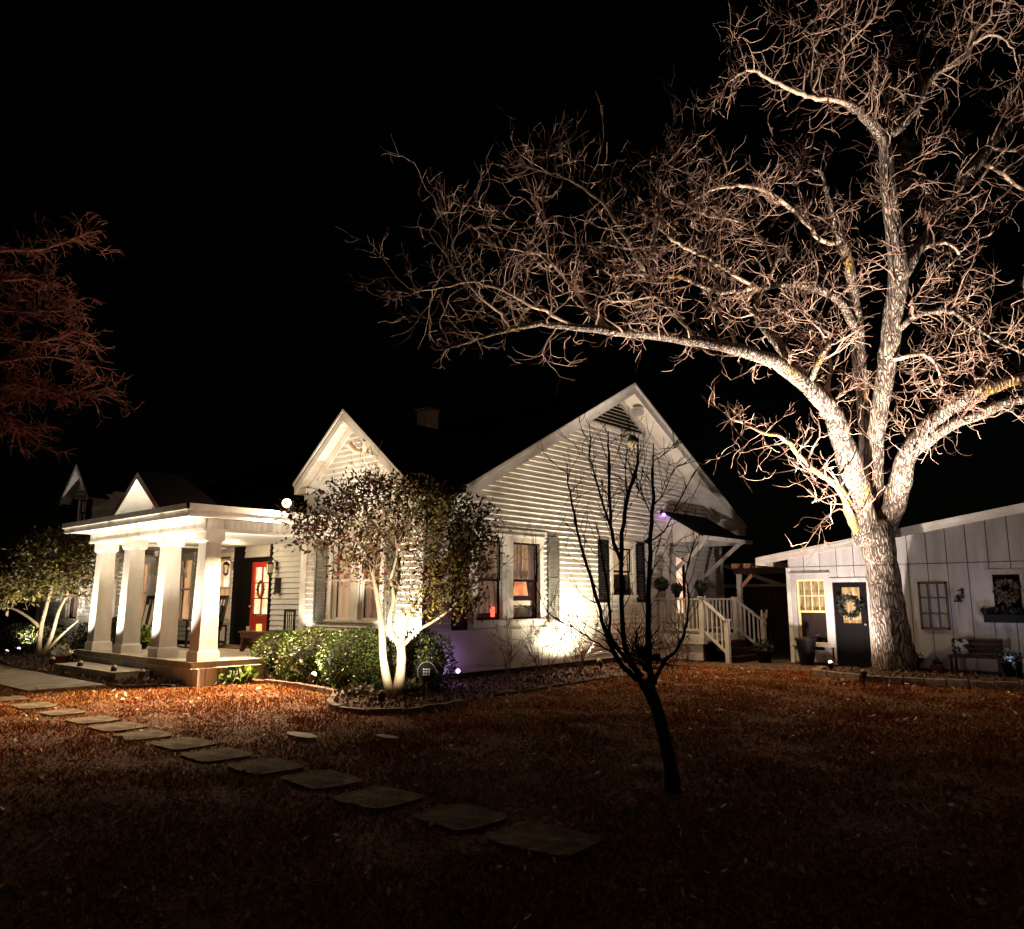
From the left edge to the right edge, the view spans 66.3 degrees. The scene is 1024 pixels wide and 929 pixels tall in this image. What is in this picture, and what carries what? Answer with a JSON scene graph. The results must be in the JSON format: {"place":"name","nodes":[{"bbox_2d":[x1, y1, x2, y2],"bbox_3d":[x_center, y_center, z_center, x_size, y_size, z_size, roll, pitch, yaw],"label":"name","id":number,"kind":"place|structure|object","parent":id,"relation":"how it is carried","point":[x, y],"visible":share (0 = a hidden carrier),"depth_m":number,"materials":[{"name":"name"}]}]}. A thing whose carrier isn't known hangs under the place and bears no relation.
{"place":"outdoors","nodes":[
{"label":"outdoors","id":0,"kind":"place"},
{"bbox_2d":[0,602,1023,928],"bbox_3d":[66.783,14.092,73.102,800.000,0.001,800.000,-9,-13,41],"label":"ground","id":1,"kind":"structure","parent":0,"point":[196,920],"depth_m":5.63,"materials":[{"name":"brown plant"}]},
{"bbox_2d":[0,696,29,701],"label":"stepping stone","id":2,"kind":"object","parent":1,"relation":"on","point":[8,698],"visible":0.73,"depth_m":12.54,"materials":[{"name":"stone"}]},
{"bbox_2d":[11,702,56,709],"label":"stepping stone","id":3,"kind":"object","parent":1,"relation":"on","point":[31,705],"visible":0.8,"depth_m":11.72,"materials":[{"name":"stone"}]},
{"bbox_2d":[0,647,75,668],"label":"mulch bed","id":4,"kind":"object","parent":1,"relation":"on","point":[3,660],"visible":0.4,"depth_m":19.78,"materials":[{"name":"wood"}]},
{"bbox_2d":[0,621,68,654],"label":"dark shrub","id":5,"kind":"object","parent":4,"relation":"on","point":[24,638],"visible":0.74,"depth_m":22.36,"materials":[{"name":"green plant"}]},
{"bbox_2d":[0,522,122,656],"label":"evergreen tree","id":6,"kind":"object","parent":4,"relation":"on","point":[62,561],"visible":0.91,"depth_m":21.27,"materials":[{"name":"green plant"}]},
{"bbox_2d":[51,644,74,664],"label":"potted plant","id":7,"kind":"object","parent":4,"relation":"on","point":[60,656],"visible":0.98,"depth_m":18.04,"materials":[{"name":"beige plant"}]},
{"bbox_2d":[69,617,117,659],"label":"dark shrub","id":8,"kind":"object","parent":4,"relation":"on","point":[81,641],"visible":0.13,"depth_m":19.45,"materials":[{"name":"green plant"}]},
{"bbox_2d":[0,665,105,691],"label":"concrete walk","id":9,"kind":"structure","parent":1,"relation":"on","point":[20,679],"depth_m":15.03,"materials":[{"name":"grey concrete"}]},
{"bbox_2d":[39,709,86,716],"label":"stepping stone","id":10,"kind":"object","parent":1,"relation":"on","point":[58,713],"visible":0.81,"depth_m":11.00,"materials":[{"name":"stone"}]},
{"bbox_2d":[0,209,142,461],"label":"bare tree","id":11,"kind":"object","parent":1,"relation":"on","point":[24,430],"visible":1,"depth_m":14.17,"materials":[{"name":"brown plant"}]},
{"bbox_2d":[65,715,118,724],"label":"stepping stone","id":12,"kind":"object","parent":1,"relation":"on","point":[88,720],"visible":0.81,"depth_m":10.37,"materials":[{"name":"stone"}]},
{"bbox_2d":[35,671,184,687],"bbox_3d":[-8.337,4.240,15.431,5.292,0.090,0.675,-6,-12,33],"label":"bed edging","id":13,"kind":"object","parent":1,"relation":"on","point":[139,685],"visible":0.58,"depth_m":14.33,"materials":[{"name":"black stone"}]},
{"bbox_2d":[43,671,185,686],"bbox_3d":[-8.192,4.280,15.755,5.300,0.001,0.850,-9,-13,41],"label":"mulch bed","id":14,"kind":"object","parent":1,"relation":"on","point":[119,683],"visible":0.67,"depth_m":14.76,"materials":[{"name":"wood"}]},
{"bbox_2d":[49,656,55,667],"bbox_3d":[-10.124,4.398,17.271,0.121,0.337,0.132,-9,-13,41],"label":"garden spotlight","id":15,"kind":"object","parent":14,"relation":"on","point":[52,661],"visible":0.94,"depth_m":17.25,"materials":[{"name":"black metal"}]},
{"bbox_2d":[110,665,117,670],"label":"garden spotlight","id":16,"kind":"object","parent":14,"relation":"on","point":[114,668],"visible":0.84,"depth_m":15.08,"materials":[{"name":"black metal"}]},
{"bbox_2d":[138,669,145,684],"bbox_3d":[-6.737,3.887,14.275,0.121,0.337,0.132,-9,-13,41],"label":"garden spotlight","id":17,"kind":"object","parent":14,"relation":"on","point":[141,674],"visible":0.98,"depth_m":14.25,"materials":[{"name":"black metal"}]},
{"bbox_2d":[88,722,148,732],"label":"stepping stone","id":18,"kind":"object","parent":1,"relation":"on","point":[115,727],"visible":0.77,"depth_m":9.80,"materials":[{"name":"stone"}]},
{"bbox_2d":[114,730,172,741],"bbox_3d":[-4.328,3.194,9.214,0.627,0.042,0.550,-9,-13,41],"label":"stepping stone","id":19,"kind":"object","parent":1,"relation":"on","point":[135,736],"visible":0.73,"depth_m":9.16,"materials":[{"name":"stone"}]},
{"bbox_2d":[150,737,217,750],"bbox_3d":[-3.641,3.105,8.692,0.705,0.042,0.543,-9,-13,41],"label":"stepping stone","id":20,"kind":"object","parent":1,"relation":"on","point":[182,743],"visible":0.83,"depth_m":8.65,"materials":[{"name":"stone"}]},
{"bbox_2d":[180,747,251,762],"bbox_3d":[-3.031,2.997,8.058,0.653,0.042,0.573,-9,-13,41],"label":"stepping stone","id":21,"kind":"object","parent":1,"relation":"on","point":[218,755],"visible":0.88,"depth_m":7.99,"materials":[{"name":"stone"}]},
{"bbox_2d":[213,665,258,685],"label":"fern plant","id":22,"kind":"object","parent":1,"relation":"on","point":[238,674],"visible":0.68,"depth_m":14.77,"materials":[{"name":"green plant"}]},
{"bbox_2d":[227,758,303,775],"bbox_3d":[-2.359,2.904,7.513,0.690,0.042,0.568,-9,-13,41],"label":"stepping stone","id":23,"kind":"object","parent":1,"relation":"on","point":[265,766],"visible":0.79,"depth_m":7.47,"materials":[{"name":"stone"}]},
{"bbox_2d":[247,629,303,678],"bbox_3d":[-4.679,3.837,15.807,1.202,1.025,1.188,-9,-13,41],"label":"boxwood shrub","id":24,"kind":"object","parent":1,"relation":"on","point":[268,648],"visible":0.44,"depth_m":15.46,"materials":[{"name":"green plant"}]},
{"bbox_2d":[287,732,317,741],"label":"flat stone","id":25,"kind":"object","parent":1,"relation":"on","point":[299,736],"visible":0.9,"depth_m":9.02,"materials":[{"name":"stone"}]},
{"bbox_2d":[281,770,362,790],"bbox_3d":[-1.692,2.811,6.967,0.714,0.042,0.548,-9,-13,41],"label":"stepping stone","id":26,"kind":"object","parent":1,"relation":"on","point":[317,780],"visible":0.81,"depth_m":6.93,"materials":[{"name":"stone"}]},
{"bbox_2d":[248,679,462,714],"bbox_3d":[-3.204,3.798,12.946,5.458,0.136,1.722,-9,-13,41],"label":"bed edging","id":27,"kind":"object","parent":1,"relation":"on","point":[331,704],"visible":0.67,"depth_m":11.37,"materials":[{"name":"stone"}]},
{"bbox_2d":[332,787,423,810],"bbox_3d":[-1.079,2.701,6.328,0.624,0.042,0.584,-9,-13,41],"label":"stepping stone","id":28,"kind":"object","parent":1,"relation":"on","point":[383,798],"visible":0.85,"depth_m":6.28,"materials":[{"name":"grey stone"}]},
{"bbox_2d":[376,734,397,741],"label":"flat stone","id":29,"kind":"object","parent":1,"relation":"on","point":[383,737],"visible":0.81,"depth_m":8.96,"materials":[{"name":"stone"}]},
{"bbox_2d":[21,382,752,686],"bbox_3d":[-4.945,2.083,23.956,19.230,7.150,16.410,-9,-13,41],"label":"white farmhouse","id":30,"kind":"object","parent":1,"relation":"on","point":[182,547],"visible":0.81,"depth_m":17.73,"materials":[{"name":"paint"}]},
{"bbox_2d":[62,566,82,623],"bbox_3d":[-13.064,3.874,23.684,1.200,1.786,0.425,-9,-13,41],"label":"window","id":31,"kind":"structure","parent":30,"relation":"in","point":[71,612],"depth_m":23.80,"materials":[{"name":"white paint"}]},
{"bbox_2d":[76,495,92,520],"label":"window","id":32,"kind":"structure","parent":30,"relation":"in","point":[81,510],"depth_m":25.49,"materials":[{"name":"white paint"}]},
{"bbox_2d":[122,557,156,621],"bbox_3d":[-10.703,3.639,22.307,0.271,1.986,0.950,-9,-13,41],"label":"window","id":33,"kind":"structure","parent":30,"relation":"in","point":[149,563],"depth_m":22.58,"materials":[{"name":"glass"}]},
{"bbox_2d":[140,625,151,648],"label":"potted plant","id":34,"kind":"object","parent":30,"relation":"on","point":[145,636],"visible":0.55,"depth_m":18.04,"materials":[{"name":"green plant"}]},
{"bbox_2d":[141,596,154,644],"bbox_3d":[-9.043,3.871,19.496,0.670,1.215,1.009,0,-10,2],"label":"rocking chair","id":35,"kind":"object","parent":30,"relation":"on","point":[147,617],"visible":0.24,"depth_m":19.78,"materials":[{"name":"wood"}]},
{"bbox_2d":[178,552,195,624],"bbox_3d":[-9.040,3.485,21.996,1.100,1.986,0.425,-9,-13,41],"label":"window","id":36,"kind":"structure","parent":30,"relation":"in","point":[186,584],"depth_m":22.09,"materials":[{"name":"glass"}]},
{"bbox_2d":[177,595,229,647],"bbox_3d":[-7.168,3.655,18.235,0.670,1.215,1.009,-3,-10,17],"label":"rocking chair","id":37,"kind":"object","parent":30,"relation":"on","point":[222,610],"visible":0.27,"depth_m":18.42,"materials":[{"name":"black wood"}]},
{"bbox_2d":[220,552,234,621],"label":"window","id":38,"kind":"structure","parent":30,"relation":"in","point":[225,581],"depth_m":20.59,"materials":[{"name":"glass"}]},
{"bbox_2d":[219,645,248,648],"bbox_3d":[-6.522,4.331,18.622,1.200,0.017,0.700,-9,-13,41],"label":"door mat","id":39,"kind":"object","parent":30,"relation":"on","point":[233,646],"depth_m":18.42,"materials":[{"name":"fabric"}]},
{"bbox_2d":[238,630,274,651],"bbox_3d":[-5.533,3.858,17.087,1.100,0.440,0.350,-9,-13,41],"label":"porch bench","id":40,"kind":"object","parent":30,"relation":"on","point":[247,638],"visible":0.5,"depth_m":17.21,"materials":[{"name":"brown wood"}]},
{"bbox_2d":[254,614,263,631],"bbox_3d":[-5.512,3.445,17.105,0.180,0.380,0.175,-9,-13,41],"label":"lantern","id":41,"kind":"object","parent":40,"relation":"on","point":[258,627],"visible":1,"depth_m":17.05,"materials":[{"name":"yellow"}]},
{"bbox_2d":[248,562,268,640],"bbox_3d":[-6.225,3.441,19.428,0.940,2.050,0.184,-9,-13,41],"label":"door","id":42,"kind":"structure","parent":30,"relation":"in","point":[260,578],"depth_m":19.58,"materials":[{"name":"red paint"}]},
{"bbox_2d":[268,609,295,637],"bbox_3d":[-5.126,3.684,17.462,0.450,0.910,0.400,-9,-13,41],"label":"porch chair","id":43,"kind":"object","parent":30,"relation":"on","point":[289,611],"visible":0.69,"depth_m":17.59,"materials":[{"name":"black metal"}]},
{"bbox_2d":[282,499,293,513],"bbox_3d":[-4.468,0.825,15.572,0.220,0.290,0.210,-9,-13,41],"label":"roof floodlight","id":44,"kind":"object","parent":30,"relation":"attached to","point":[289,501],"visible":0.87,"depth_m":15.53,"materials":[{"name":"black metal"}]},
{"bbox_2d":[324,534,353,625],"bbox_3d":[-3.509,2.464,16.727,1.000,1.906,0.425,-9,-13,41],"label":"window","id":45,"kind":"structure","parent":30,"relation":"in","point":[339,598],"depth_m":16.80,"materials":[{"name":"white paint"}]},
{"bbox_2d":[352,532,384,626],"bbox_3d":[-2.802,2.358,16.101,1.000,1.906,0.425,-9,-13,41],"label":"window","id":46,"kind":"structure","parent":30,"relation":"in","point":[365,612],"depth_m":16.16,"materials":[{"name":"white paint"}]},
{"bbox_2d":[472,531,508,626],"bbox_3d":[-0.566,2.386,16.327,0.425,1.926,1.060,-9,-13,41],"label":"window","id":47,"kind":"structure","parent":30,"relation":"in","point":[496,595],"depth_m":16.46,"materials":[{"name":"white paint"}]},
{"bbox_2d":[509,534,545,625],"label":"window","id":48,"kind":"structure","parent":30,"relation":"in","point":[523,592],"depth_m":17.30,"materials":[{"name":"white paint"}]},
{"bbox_2d":[609,541,637,599],"bbox_3d":[2.690,2.710,19.953,0.425,1.467,1.190,-9,-13,41],"label":"window","id":49,"kind":"structure","parent":30,"relation":"in","point":[630,569],"depth_m":20.15,"materials":[{"name":"white paint"}]},
{"bbox_2d":[654,571,669,591],"bbox_3d":[3.928,3.038,20.642,0.417,0.627,0.418,-9,-13,41],"label":"topiary ball","id":50,"kind":"object","parent":30,"relation":"hanging from","point":[663,580],"visible":0.92,"depth_m":20.54,"materials":[{"name":"green plant"}]},
{"bbox_2d":[672,546,694,631],"bbox_3d":[4.721,3.483,22.026,0.245,2.340,1.040,-9,-13,41],"label":"side door","id":51,"kind":"structure","parent":30,"relation":"in","point":[676,560],"depth_m":22.21,"materials":[{"name":"white paint"}]},
{"bbox_2d":[203,664,681,711],"bbox_3d":[-0.786,4.259,15.663,5.450,0.001,9.000,-9,-13,41],"label":"mulch bed","id":52,"kind":"object","parent":1,"relation":"on","point":[479,694],"visible":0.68,"depth_m":14.13,"materials":[{"name":"brown wood"}]},
{"bbox_2d":[274,627,344,683],"bbox_3d":[-3.786,3.662,15.020,1.660,1.113,1.340,-9,-13,41],"label":"boxwood shrub","id":53,"kind":"object","parent":52,"relation":"on","point":[298,661],"visible":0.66,"depth_m":14.63,"materials":[{"name":"green plant"}]},
{"bbox_2d":[308,672,316,684],"bbox_3d":[-3.560,3.862,13.984,0.130,0.328,0.146,-9,-13,41],"label":"garden spotlight","id":54,"kind":"object","parent":52,"relation":"on","point":[312,677],"visible":0.98,"depth_m":13.96,"materials":[{"name":"black metal"}]},
{"bbox_2d":[314,625,396,688],"bbox_3d":[-2.784,3.481,14.134,1.647,1.168,1.288,-9,-13,41],"label":"boxwood shrub","id":55,"kind":"object","parent":52,"relation":"on","point":[354,655],"visible":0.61,"depth_m":13.73,"materials":[{"name":"green plant"}]},
{"bbox_2d":[336,680,378,696],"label":"pale dusty plant","id":56,"kind":"object","parent":52,"relation":"on","point":[353,688],"visible":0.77,"depth_m":12.73,"materials":[{"name":"grey plant"}]},
{"bbox_2d":[378,690,385,703],"bbox_3d":[-1.874,3.406,11.257,0.119,0.331,0.144,-2,-10,10],"label":"garden spotlight","id":57,"kind":"object","parent":52,"relation":"on","point":[381,696],"visible":0.92,"depth_m":11.23,"materials":[{"name":"black metal"}]},
{"bbox_2d":[270,441,531,697],"bbox_3d":[-1.649,1.659,12.328,4.163,4.147,2.493,-5,-11,27],"label":"evergreen tree","id":58,"kind":"object","parent":52,"relation":"on","point":[395,690],"visible":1,"depth_m":12.52,"materials":[{"name":"green plant"}]},
{"bbox_2d":[392,676,427,695],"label":"pale dusty plant","id":59,"kind":"object","parent":52,"relation":"on","point":[409,688],"visible":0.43,"depth_m":12.79,"materials":[{"name":"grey plant"}]},
{"bbox_2d":[387,627,456,691],"bbox_3d":[-1.575,3.403,13.661,1.194,1.157,1.198,-9,-13,41],"label":"boxwood shrub","id":60,"kind":"object","parent":52,"relation":"on","point":[421,647],"visible":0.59,"depth_m":13.40,"materials":[{"name":"green plant"}]},
{"bbox_2d":[418,662,435,699],"bbox_3d":[-1.340,3.412,12.319,0.312,0.616,0.036,-3,-10,18],"label":"yard sign","id":61,"kind":"object","parent":52,"relation":"on","point":[426,672],"visible":0.98,"depth_m":12.33,"materials":[{"name":"metal"}]},
{"bbox_2d":[455,669,461,681],"bbox_3d":[-1.001,4.010,14.801,0.136,0.312,0.158,-9,-13,41],"label":"garden spotlight","id":62,"kind":"object","parent":52,"relation":"on","point":[458,672],"visible":0.95,"depth_m":14.78,"materials":[{"name":"black metal"}]},
{"bbox_2d":[469,596,544,680],"bbox_3d":[0.037,3.663,15.105,1.544,2.329,1.706,-9,-13,41],"label":"bare shrub","id":63,"kind":"object","parent":52,"relation":"on","point":[510,659],"visible":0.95,"depth_m":14.96,"materials":[{"name":"brown plant"}]},
{"bbox_2d":[506,607,570,675],"bbox_3d":[0.744,3.616,16.009,1.621,1.612,1.246,4,-11,-25],"label":"bare shrub","id":64,"kind":"object","parent":52,"relation":"on","point":[535,659],"visible":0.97,"depth_m":15.96,"materials":[{"name":"brown plant"}]},
{"bbox_2d":[532,598,612,672],"bbox_3d":[1.202,3.705,16.966,1.661,1.664,1.854,2,-10,-11],"label":"bare shrub","id":65,"kind":"object","parent":52,"relation":"on","point":[581,652],"visible":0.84,"depth_m":16.76,"materials":[{"name":"brown plant"}]},
{"bbox_2d":[597,659,602,670],"bbox_3d":[1.911,4.377,17.008,0.147,0.330,0.122,-9,-13,41],"label":"garden spotlight","id":66,"kind":"object","parent":52,"relation":"on","point":[600,662],"visible":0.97,"depth_m":16.98,"materials":[{"name":"black metal"}]},
{"bbox_2d":[605,602,664,668],"bbox_3d":[2.736,3.930,17.979,1.340,1.539,0.992,4,-10,-22],"label":"bare shrub","id":67,"kind":"object","parent":52,"relation":"on","point":[634,635],"visible":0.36,"depth_m":17.91,"materials":[{"name":"brown plant"}]},
{"bbox_2d":[412,803,506,832],"bbox_3d":[-0.382,2.608,5.778,0.620,0.042,0.567,-9,-13,41],"label":"stepping stone","id":68,"kind":"object","parent":1,"relation":"on","point":[460,817],"visible":0.82,"depth_m":5.73,"materials":[{"name":"grey stone"}]},
{"bbox_2d":[0,667,1023,928],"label":"fallen leaves","id":69,"kind":"object","parent":1,"relation":"on","point":[498,891],"visible":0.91,"depth_m":7.67,"materials":[{"name":"brown plant"}]},
{"bbox_2d":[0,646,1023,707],"bbox_3d":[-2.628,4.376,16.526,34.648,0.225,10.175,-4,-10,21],"label":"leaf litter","id":70,"kind":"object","parent":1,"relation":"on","point":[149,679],"visible":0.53,"depth_m":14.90,"materials":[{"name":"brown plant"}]},
{"bbox_2d":[484,822,604,858],"bbox_3d":[0.211,2.517,5.248,0.725,0.042,0.572,-9,-13,41],"label":"stepping stone","id":71,"kind":"object","parent":1,"relation":"on","point":[548,840],"visible":0.9,"depth_m":5.21,"materials":[{"name":"grey stone"}]},
{"bbox_2d":[519,407,715,793],"bbox_3d":[0.956,1.085,6.367,1.375,3.291,1.466,-9,-13,41],"label":"young bare tree","id":72,"kind":"object","parent":1,"relation":"on","point":[672,782],"visible":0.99,"depth_m":6.55,"materials":[{"name":"brown plant"}]},
{"bbox_2d":[656,631,689,665],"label":"bare shrub","id":73,"kind":"object","parent":1,"relation":"on","point":[672,657],"visible":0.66,"depth_m":18.65,"materials":[{"name":"brown plant"}]},
{"bbox_2d":[335,0,1023,671],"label":"bare tree","id":74,"kind":"object","parent":1,"relation":"on","point":[873,508],"visible":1,"depth_m":16.94,"materials":[{"name":"brown plant"}]},
{"bbox_2d":[860,670,867,687],"bbox_3d":[6.396,3.890,14.249,0.120,0.322,0.131,-9,-13,41],"label":"garden spotlight","id":75,"kind":"object","parent":1,"relation":"on","point":[863,674],"visible":1,"depth_m":14.22,"materials":[{"name":"black metal"}]},
{"bbox_2d":[755,503,1023,674],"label":"garden shed","id":76,"kind":"structure","parent":1,"relation":"on","point":[975,555],"depth_m":17.48,"materials":[{"name":"paint"}]},
{"bbox_2d":[788,572,833,649],"bbox_3d":[7.473,3.610,19.340,1.010,1.846,0.575,-9,-13,41],"label":"window","id":77,"kind":"structure","parent":76,"relation":"in","point":[810,597],"depth_m":19.41,"materials":[{"name":"paint"}]},
{"bbox_2d":[833,582,871,665],"bbox_3d":[8.018,3.745,18.505,0.790,1.920,0.339,-9,-13,41],"label":"door","id":78,"kind":"structure","parent":76,"relation":"in","point":[853,635],"depth_m":18.51,"materials":[{"name":"black wood"}]},
{"bbox_2d":[917,582,950,629],"bbox_3d":[9.335,3.124,17.366,0.590,1.040,0.045,-9,-13,41],"label":"old window frame","id":79,"kind":"object","parent":76,"relation":"attached to","point":[930,613],"visible":1,"depth_m":17.35,"materials":[{"name":"brown wood"}]},
{"bbox_2d":[954,588,964,613],"bbox_3d":[9.677,2.960,16.998,0.200,0.560,0.191,-9,-13,41],"label":"wall bell","id":80,"kind":"object","parent":76,"relation":"attached to","point":[957,598],"depth_m":16.99,"materials":[{"name":"black metal"}]},
{"bbox_2d":[980,604,1023,622],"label":"window box","id":81,"kind":"object","parent":76,"relation":"attached to","point":[993,615],"visible":1,"depth_m":16.34,"materials":[{"name":"black"}]},
{"bbox_2d":[985,569,1023,613],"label":"window","id":82,"kind":"structure","parent":76,"relation":"in","point":[1016,575],"depth_m":16.62,"materials":[{"name":"glass"}]},
{"bbox_2d":[992,578,1023,605],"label":"pale wreath","id":83,"kind":"object","parent":76,"relation":"attached to","point":[1008,599],"visible":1,"depth_m":16.40,"materials":[{"name":"brown plant"}]},
{"bbox_2d":[811,666,1023,690],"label":"bed edging","id":84,"kind":"object","parent":1,"relation":"on","point":[820,671],"visible":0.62,"depth_m":14.55,"materials":[{"name":"stone"}]},
{"bbox_2d":[830,668,1023,687],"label":"mulch bed","id":85,"kind":"object","parent":1,"relation":"on","point":[983,676],"visible":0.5,"depth_m":15.99,"materials":[{"name":"wood"}]},
{"bbox_2d":[827,661,833,670],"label":"garden spotlight","id":86,"kind":"object","parent":85,"relation":"on","point":[830,665],"visible":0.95,"depth_m":16.23,"materials":[{"name":"black metal"}]},
{"bbox_2d":[913,651,924,668],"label":"potted plant","id":87,"kind":"object","parent":85,"relation":"on","point":[920,660],"visible":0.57,"depth_m":16.96,"materials":[{"name":"green plant"}]},
{"bbox_2d":[929,656,944,672],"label":"potted plant","id":88,"kind":"object","parent":85,"relation":"on","point":[934,665],"visible":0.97,"depth_m":16.64,"materials":[{"name":"brown plant"}]},
{"bbox_2d":[948,638,1004,675],"bbox_3d":[9.671,4.028,16.361,0.950,0.760,0.435,-9,-13,41],"label":"garden bench","id":89,"kind":"object","parent":85,"relation":"on","point":[955,655],"visible":0.73,"depth_m":16.39,"materials":[{"name":"brown wood"}]},
{"bbox_2d":[953,638,970,654],"bbox_3d":[9.508,3.846,16.598,0.341,0.346,0.167,-9,-13,41],"label":"patterned pillow","id":90,"kind":"object","parent":89,"relation":"on","point":[962,646],"visible":1,"depth_m":16.54,"materials":[{"name":"fabric"}]},
{"bbox_2d":[997,648,1022,677],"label":"potted plant","id":91,"kind":"object","parent":85,"relation":"on","point":[1008,670],"visible":0.96,"depth_m":15.63,"materials":[{"name":"black plant"}]},
{"bbox_2d":[1011,662,1019,678],"bbox_3d":[9.848,4.026,15.323,0.122,0.315,0.159,0,-10,0],"label":"garden spotlight","id":92,"kind":"object","parent":85,"relation":"on","point":[1015,666],"visible":1,"depth_m":15.29,"materials":[{"name":"black metal"}]},
{"bbox_2d":[0,0,1023,601],"label":"sky","id":93,"kind":"structure","parent":0,"point":[222,146],"materials":[{"name":"black"}]},
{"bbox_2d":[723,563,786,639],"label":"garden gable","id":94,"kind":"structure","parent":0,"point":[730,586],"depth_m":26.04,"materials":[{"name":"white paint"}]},
{"bbox_2d":[653,651,859,670],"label":"gravel path","id":95,"kind":"structure","parent":0,"point":[781,659],"depth_m":19.30,"materials":[{"name":"gravel"}]},
{"bbox_2d":[662,606,697,661],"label":"bare shrub","id":96,"kind":"object","parent":95,"relation":"on","point":[687,655],"visible":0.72,"depth_m":19.65,"materials":[{"name":"brown plant"}]},
{"bbox_2d":[658,596,766,663],"bbox_3d":[5.310,4.328,20.762,2.117,1.650,2.011,-9,-13,41],"label":"side stoop","id":97,"kind":"object","parent":95,"relation":"on","point":[727,645],"visible":0.87,"depth_m":20.32,"materials":[{"name":"white paint"}]},
{"bbox_2d":[671,582,682,597],"bbox_3d":[4.322,3.288,20.577,0.344,0.418,0.354,-9,-13,41],"label":"topiary ball","id":98,"kind":"object","parent":97,"relation":"on","point":[676,591],"visible":0.84,"depth_m":20.51,"materials":[{"name":"green"}]},
{"bbox_2d":[693,579,707,595],"bbox_3d":[4.850,3.154,20.131,0.381,0.451,0.371,-9,-13,41],"label":"topiary ball","id":99,"kind":"object","parent":97,"relation":"on","point":[699,587],"visible":0.87,"depth_m":20.05,"materials":[{"name":"green"}]},
{"bbox_2d":[760,610,767,624],"bbox_3d":[6.701,4.059,20.821,0.090,0.400,0.340,-9,-13,41],"label":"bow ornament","id":100,"kind":"object","parent":97,"relation":"attached to","point":[764,615],"visible":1,"depth_m":20.78,"materials":[{"name":"beige fabric"}]},
{"bbox_2d":[731,563,786,639],"bbox_3d":[7.715,4.033,21.934,2.300,2.625,2.304,-9,-13,41],"label":"pergola","id":101,"kind":"object","parent":95,"relation":"on","point":[749,568],"visible":0.42,"depth_m":21.91,"materials":[{"name":"brown wood"}]},
{"bbox_2d":[752,638,775,662],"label":"potted plant","id":102,"kind":"object","parent":95,"relation":"on","point":[763,656],"visible":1,"depth_m":19.51,"materials":[{"name":"green plant"}]},
{"bbox_2d":[743,586,790,651],"bbox_3d":[8.137,4.546,23.083,2.700,1.900,0.080,-9,-13,41],"label":"board fence","id":103,"kind":"object","parent":95,"relation":"on","point":[773,601],"visible":0.39,"depth_m":23.40,"materials":[{"name":"brown wood"}]},
{"bbox_2d":[795,637,816,665],"bbox_3d":[7.051,4.477,18.783,0.500,0.690,0.492,-9,-13,41],"label":"tall urn","id":104,"kind":"object","parent":95,"relation":"on","point":[806,647],"visible":0.97,"depth_m":18.62,"materials":[{"name":"black"}]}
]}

